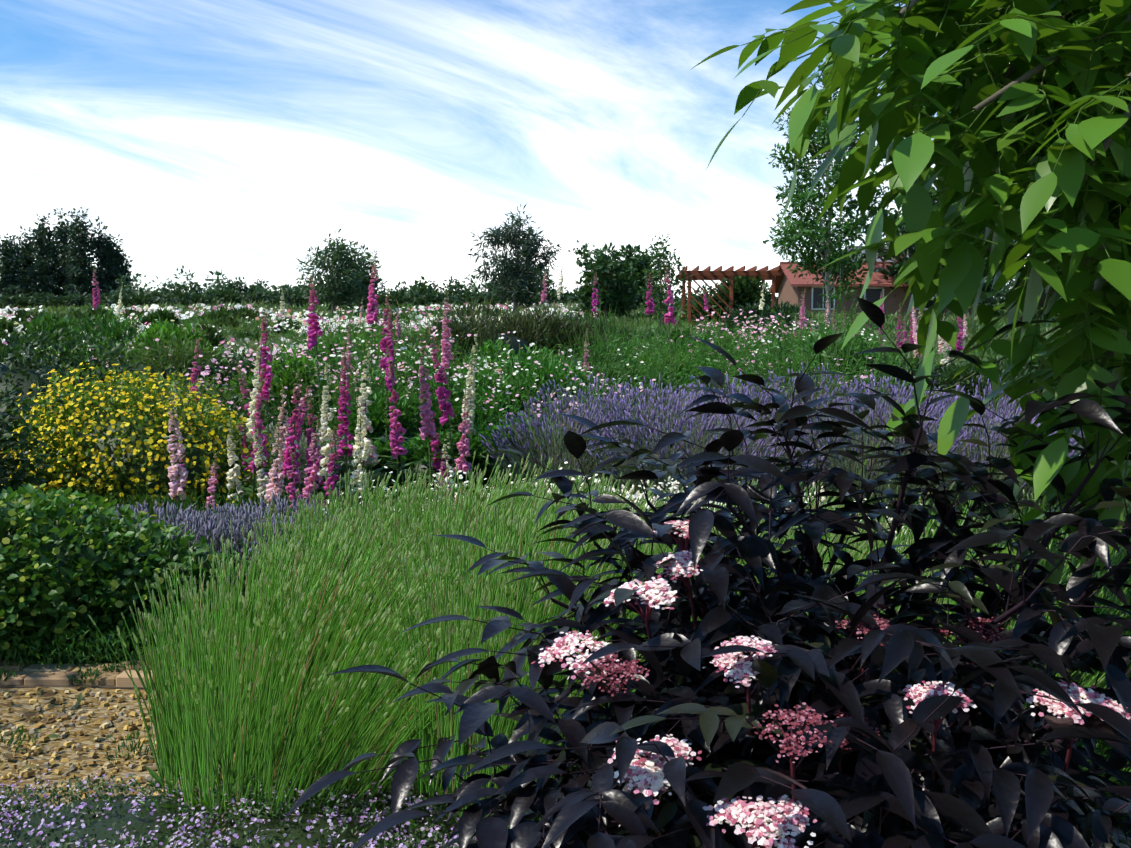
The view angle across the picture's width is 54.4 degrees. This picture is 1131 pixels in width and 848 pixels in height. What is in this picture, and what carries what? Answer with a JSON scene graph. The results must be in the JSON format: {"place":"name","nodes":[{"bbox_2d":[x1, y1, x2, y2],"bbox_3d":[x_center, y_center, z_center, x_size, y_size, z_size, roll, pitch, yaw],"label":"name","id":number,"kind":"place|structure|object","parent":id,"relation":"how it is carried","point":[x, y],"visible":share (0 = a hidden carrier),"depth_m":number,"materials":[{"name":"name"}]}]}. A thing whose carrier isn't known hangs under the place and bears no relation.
{"place":"outdoors","nodes":[
{"label":"outdoors","id":0,"kind":"place"},
{"bbox_2d":[0,647,384,811],"bbox_3d":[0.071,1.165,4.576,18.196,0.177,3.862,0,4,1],"label":"path","id":1,"kind":"structure","parent":0,"point":[116,677],"depth_m":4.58,"materials":[{"name":"gravel"}]},
{"bbox_2d":[0,0,1028,297],"label":"sky","id":2,"kind":"structure","parent":0,"point":[233,136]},
{"bbox_2d":[0,406,1114,844],"bbox_3d":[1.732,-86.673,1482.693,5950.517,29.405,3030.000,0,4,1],"label":"ground","id":3,"kind":"structure","parent":0,"point":[74,648],"depth_m":5.58,"materials":[{"name":"brown soil"}]},
{"bbox_2d":[0,755,539,847],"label":"flowers","id":4,"kind":"object","parent":3,"relation":"on","point":[104,820],"visible":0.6,"depth_m":3.15,"materials":[{"name":"purple plant"}]},
{"bbox_2d":[0,325,619,660],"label":"shrubs","id":5,"kind":"object","parent":3,"relation":"on","point":[60,427],"visible":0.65,"depth_m":8.47,"materials":[{"name":"green plant"}]},
{"bbox_2d":[2,300,968,562],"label":"flowering plants","id":6,"kind":"object","parent":3,"relation":"on","point":[752,362],"visible":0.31,"depth_m":13.57,"materials":[{"name":"green plant"}]},
{"bbox_2d":[0,207,1061,308],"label":"trees","id":7,"kind":"object","parent":3,"relation":"on","point":[70,272],"visible":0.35,"depth_m":98.51,"materials":[{"name":"green plant"}]},
{"bbox_2d":[92,258,971,515],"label":"foxgloves","id":8,"kind":"object","parent":3,"relation":"on","point":[363,449],"visible":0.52,"depth_m":8.80,"materials":[{"name":"pink plant"}]},
{"bbox_2d":[0,297,1129,496],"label":"flowering plants","id":9,"kind":"object","parent":3,"relation":"on","point":[180,342],"visible":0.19,"depth_m":15.36,"materials":[{"name":"green plant"}]},
{"bbox_2d":[0,299,1130,670],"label":"meadow cover","id":10,"kind":"object","parent":3,"relation":"on","point":[190,313],"visible":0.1,"depth_m":36.21,"materials":[{"name":"green plant"}]},
{"bbox_2d":[27,362,1130,615],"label":"purple lavender beds","id":11,"kind":"object","parent":3,"relation":"on","point":[661,416],"visible":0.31,"depth_m":8.70,"materials":[{"name":"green plant"}]},
{"bbox_2d":[124,464,1130,846],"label":"ornamental grass","id":12,"kind":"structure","parent":3,"relation":"on","point":[244,750],"depth_m":3.30,"materials":[{"name":"green plant"}]},
{"bbox_2d":[88,451,1130,818],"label":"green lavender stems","id":13,"kind":"object","parent":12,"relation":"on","point":[354,583],"visible":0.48,"depth_m":3.29,"materials":[{"name":"green plant"}]},
{"bbox_2d":[295,60,1062,331],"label":"trees","id":14,"kind":"object","parent":3,"relation":"on","point":[621,284],"visible":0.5,"depth_m":48.74,"materials":[{"name":"green plant"}]},
{"bbox_2d":[282,297,1130,847],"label":"elder bush","id":15,"kind":"object","parent":3,"relation":"on","point":[778,721],"visible":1,"depth_m":2.08,"materials":[{"name":"black plant"}]},
{"bbox_2d":[675,266,782,326],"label":"pergola","id":16,"kind":"object","parent":3,"relation":"on","point":[740,286],"visible":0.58,"depth_m":45.03,"materials":[{"name":"brown wood"}]},
{"bbox_2d":[770,253,948,315],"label":"house","id":17,"kind":"structure","parent":3,"relation":"on","point":[789,286],"depth_m":59.40,"materials":[{"name":"stone"},{"name":"tile"},{"name":"glass"}]},
{"bbox_2d":[841,246,914,261],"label":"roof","id":18,"kind":"structure","parent":3,"relation":"on","point":[863,251],"depth_m":96.65,"materials":[{"name":"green plant"}]},
{"bbox_2d":[690,0,1130,612],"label":"walnut tree","id":19,"kind":"object","parent":3,"relation":"on","point":[1026,134],"visible":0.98,"depth_m":2.43,"materials":[{"name":"green plant"}]}
]}

